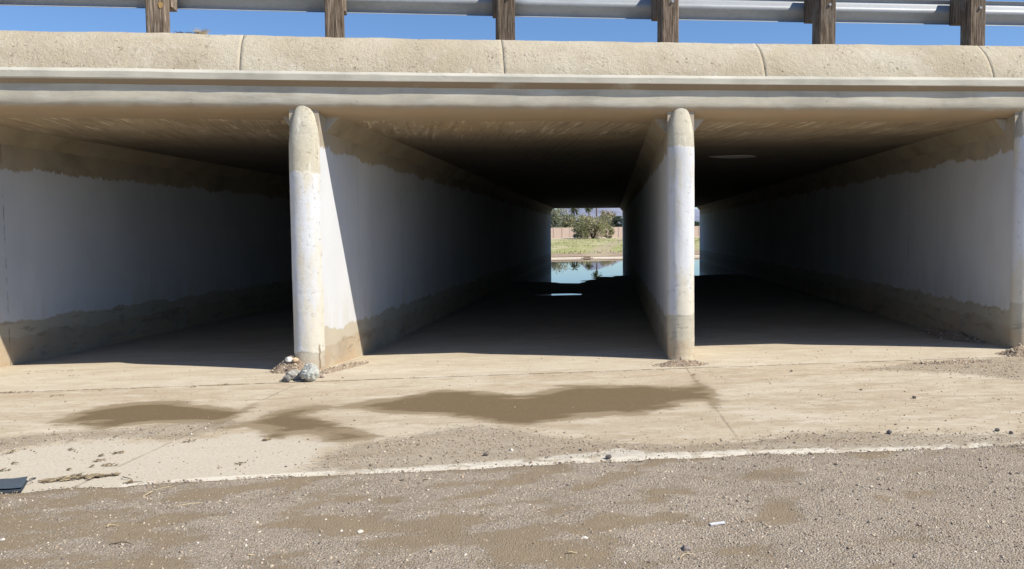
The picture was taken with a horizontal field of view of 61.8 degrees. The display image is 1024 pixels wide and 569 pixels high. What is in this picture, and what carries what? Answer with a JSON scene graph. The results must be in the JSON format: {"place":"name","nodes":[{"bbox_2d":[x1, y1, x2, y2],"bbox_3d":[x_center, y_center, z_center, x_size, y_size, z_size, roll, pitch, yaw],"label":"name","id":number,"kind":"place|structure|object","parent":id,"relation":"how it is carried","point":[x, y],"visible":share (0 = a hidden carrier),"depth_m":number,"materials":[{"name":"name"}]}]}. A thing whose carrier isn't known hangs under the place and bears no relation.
{"place":"outdoors","nodes":[
{"label":"outdoors","id":0,"kind":"place"},
{"bbox_2d":[0,443,1023,568],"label":"ground","id":1,"kind":"structure","parent":0,"point":[443,533],"depth_m":4.20,"materials":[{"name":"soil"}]},
{"bbox_2d":[0,275,1023,492],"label":"concrete apron","id":2,"kind":"object","parent":1,"relation":"on","point":[741,322],"visible":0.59,"depth_m":7.61,"materials":[{"name":"beige concrete"}]},
{"bbox_2d":[0,476,35,493],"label":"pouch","id":3,"kind":"object","parent":2,"relation":"on","point":[9,485],"visible":1,"depth_m":4.80,"materials":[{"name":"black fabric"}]},
{"bbox_2d":[37,472,119,482],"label":"leaf litter","id":4,"kind":"object","parent":2,"relation":"on","point":[70,477],"visible":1,"depth_m":5.03,"materials":[{"name":"brown plant"}]},
{"bbox_2d":[283,375,290,381],"bbox_3d":[-2.187,0.913,8.317,0.071,0.075,0.072,-3,4,-35],"label":"rock","id":5,"kind":"object","parent":2,"relation":"on","point":[286,378],"visible":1,"depth_m":8.29,"materials":[{"name":"stone"}]},
{"bbox_2d":[283,369,301,379],"bbox_3d":[-2.156,0.893,8.458,0.174,0.109,0.137,0,4,16],"label":"rock","id":6,"kind":"object","parent":2,"relation":"on","point":[294,374],"visible":0.72,"depth_m":8.41,"materials":[{"name":"stone"}]},
{"bbox_2d":[266,354,323,373],"bbox_3d":[-2.263,0.830,8.978,0.623,0.194,0.390,-1,3,-7],"label":"dirt pile","id":7,"kind":"object","parent":2,"relation":"on","point":[283,367],"visible":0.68,"depth_m":8.88,"materials":[{"name":"soil"}]},
{"bbox_2d":[285,357,292,361],"bbox_3d":[-2.325,0.783,8.924,0.077,0.059,0.078,-3,4,-39],"label":"rock","id":8,"kind":"object","parent":7,"relation":"on","point":[288,359],"visible":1,"depth_m":8.90,"materials":[{"name":"stone"}]},
{"bbox_2d":[299,363,318,381],"bbox_3d":[-1.976,0.860,8.345,0.193,0.185,0.196,-1,3,-7],"label":"rock","id":9,"kind":"object","parent":2,"relation":"on","point":[309,372],"visible":1,"depth_m":8.28,"materials":[{"name":"stone"}]},
{"bbox_2d":[319,361,369,374],"bbox_3d":[-1.822,0.880,9.156,0.244,0.065,1.016,1,4,21],"label":"dirt pile","id":10,"kind":"object","parent":2,"relation":"on","point":[339,367],"visible":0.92,"depth_m":9.08,"materials":[{"name":"soil"}]},
{"bbox_2d":[0,30,1023,368],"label":"culvert bridge","id":11,"kind":"structure","parent":2,"relation":"on","point":[350,198],"depth_m":10.74,"materials":[{"name":"concrete"}]},
{"bbox_2d":[174,27,210,34],"bbox_3d":[-3.380,-2.686,9.082,0.405,0.066,0.149,-1,3,-7],"label":"dry grass tuft","id":12,"kind":"object","parent":11,"relation":"on","point":[200,32],"visible":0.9,"depth_m":9.07,"materials":[{"name":"plant"}]},
{"bbox_2d":[0,0,1023,45],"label":"guardrail","id":13,"kind":"object","parent":11,"relation":"on","point":[972,19],"visible":0.94,"depth_m":10.20,"materials":[{"name":"metal"}]},
{"bbox_2d":[0,345,1023,480],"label":"gravel film","id":14,"kind":"object","parent":2,"relation":"on","point":[565,452],"visible":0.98,"depth_m":5.84,"materials":[{"name":"gravel"}]},
{"bbox_2d":[652,356,710,366],"bbox_3d":[1.800,0.816,9.101,0.656,0.106,0.330,-1,3,-7],"label":"dirt pile","id":15,"kind":"object","parent":2,"relation":"on","point":[681,362],"visible":1,"depth_m":9.03,"materials":[{"name":"soil"}]},
{"bbox_2d":[918,328,985,342],"bbox_3d":[5.902,0.679,11.290,0.401,0.143,2.795,0,3,6],"label":"dirt pile","id":16,"kind":"object","parent":2,"relation":"on","point":[956,335],"visible":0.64,"depth_m":11.31,"materials":[{"name":"soil"}]},
{"bbox_2d":[910,359,994,364],"bbox_3d":[4.661,0.819,9.033,1.002,0.058,0.242,-1,3,-7],"label":"dirt pile","id":17,"kind":"object","parent":2,"relation":"on","point":[953,361],"visible":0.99,"depth_m":8.99,"materials":[{"name":"soil"}]},
{"bbox_2d":[995,343,1023,356],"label":"dirt pile","id":18,"kind":"object","parent":2,"relation":"on","point":[1017,350],"visible":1,"depth_m":9.47,"materials":[{"name":"soil"}]},
{"bbox_2d":[682,545,691,550],"bbox_3d":[0.768,1.167,3.772,0.045,0.034,0.041,3,5,45],"label":"stone","id":19,"kind":"object","parent":1,"relation":"on","point":[686,548],"visible":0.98,"depth_m":3.76,"materials":[{"name":"beige stone"}]},
{"bbox_2d":[709,521,725,525],"bbox_3d":[0.979,1.138,4.076,0.072,0.012,0.020,-1,3,-7],"label":"litter scrap","id":20,"kind":"object","parent":1,"relation":"on","point":[718,523],"visible":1,"depth_m":4.07,"materials":[{"name":"white paper"}]},
{"bbox_2d":[0,0,1023,209],"label":"sky","id":21,"kind":"structure","parent":0,"point":[12,18],"materials":[{"name":"blue"}]},
{"bbox_2d":[551,237,699,256],"bbox_3d":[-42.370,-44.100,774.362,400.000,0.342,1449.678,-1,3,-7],"label":"field","id":22,"kind":"structure","parent":0,"point":[612,243],"depth_m":71.13,"materials":[{"name":"beige plant"}]},
{"bbox_2d":[551,208,567,227],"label":"tree","id":23,"kind":"object","parent":22,"relation":"on","point":[556,217],"visible":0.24,"depth_m":222.87,"materials":[{"name":"green plant"}]},
{"bbox_2d":[552,208,577,227],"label":"tree","id":24,"kind":"object","parent":22,"relation":"on","point":[567,217],"visible":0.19,"depth_m":228.03,"materials":[{"name":"green plant"}]},
{"bbox_2d":[551,257,583,258],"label":"bank slab","id":25,"kind":"structure","parent":22,"relation":"on","point":[565,257],"depth_m":51.00,"materials":[{"name":"concrete"}]},
{"bbox_2d":[560,217,575,227],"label":"tree","id":26,"kind":"object","parent":22,"relation":"on","point":[567,224],"visible":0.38,"depth_m":221.22,"materials":[{"name":"green plant"}]},
{"bbox_2d":[570,208,579,217],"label":"palm tree","id":27,"kind":"object","parent":22,"relation":"on","point":[573,210],"visible":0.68,"depth_m":265.14,"materials":[{"name":"green plant"}]},
{"bbox_2d":[573,214,581,225],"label":"tree","id":28,"kind":"object","parent":22,"relation":"on","point":[579,221],"visible":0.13,"depth_m":234.29,"materials":[{"name":"green plant"}]},
{"bbox_2d":[572,229,588,238],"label":"shrub","id":29,"kind":"object","parent":22,"relation":"on","point":[574,235],"visible":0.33,"depth_m":187.40,"materials":[{"name":"green plant"}]},
{"bbox_2d":[584,208,592,215],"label":"palm tree","id":30,"kind":"object","parent":22,"relation":"on","point":[588,209],"visible":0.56,"depth_m":278.54,"materials":[{"name":"green plant"}]},
{"bbox_2d":[571,211,613,238],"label":"mesquite tree","id":31,"kind":"object","parent":22,"relation":"on","point":[586,222],"visible":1,"depth_m":184.87,"materials":[{"name":"green plant"}]},
{"bbox_2d":[598,210,616,226],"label":"tree","id":32,"kind":"object","parent":22,"relation":"on","point":[603,212],"visible":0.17,"depth_m":230.55,"materials":[{"name":"green plant"}]},
{"bbox_2d":[601,226,615,237],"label":"shrub","id":33,"kind":"object","parent":22,"relation":"on","point":[611,232],"visible":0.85,"depth_m":190.19,"materials":[{"name":"green plant"}]},
{"bbox_2d":[611,215,621,226],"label":"tree","id":34,"kind":"object","parent":22,"relation":"on","point":[615,223],"visible":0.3,"depth_m":227.74,"materials":[{"name":"green plant"}]},
{"bbox_2d":[589,255,698,257],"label":"bank slab","id":35,"kind":"structure","parent":22,"relation":"on","point":[618,256],"depth_m":51.39,"materials":[{"name":"concrete"}]},
{"bbox_2d":[551,226,699,237],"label":"garden wall","id":36,"kind":"structure","parent":0,"point":[561,232],"depth_m":214.90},
{"bbox_2d":[560,208,699,226],"bbox_3d":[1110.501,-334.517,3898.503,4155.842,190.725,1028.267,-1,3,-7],"label":"mountain","id":37,"kind":"structure","parent":0,"point":[617,211],"depth_m":3969.59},
{"bbox_2d":[517,257,744,295],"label":"water","id":38,"kind":"structure","parent":0,"point":[576,270],"depth_m":33.93,"materials":[{"name":"blue liquid"}]}
]}

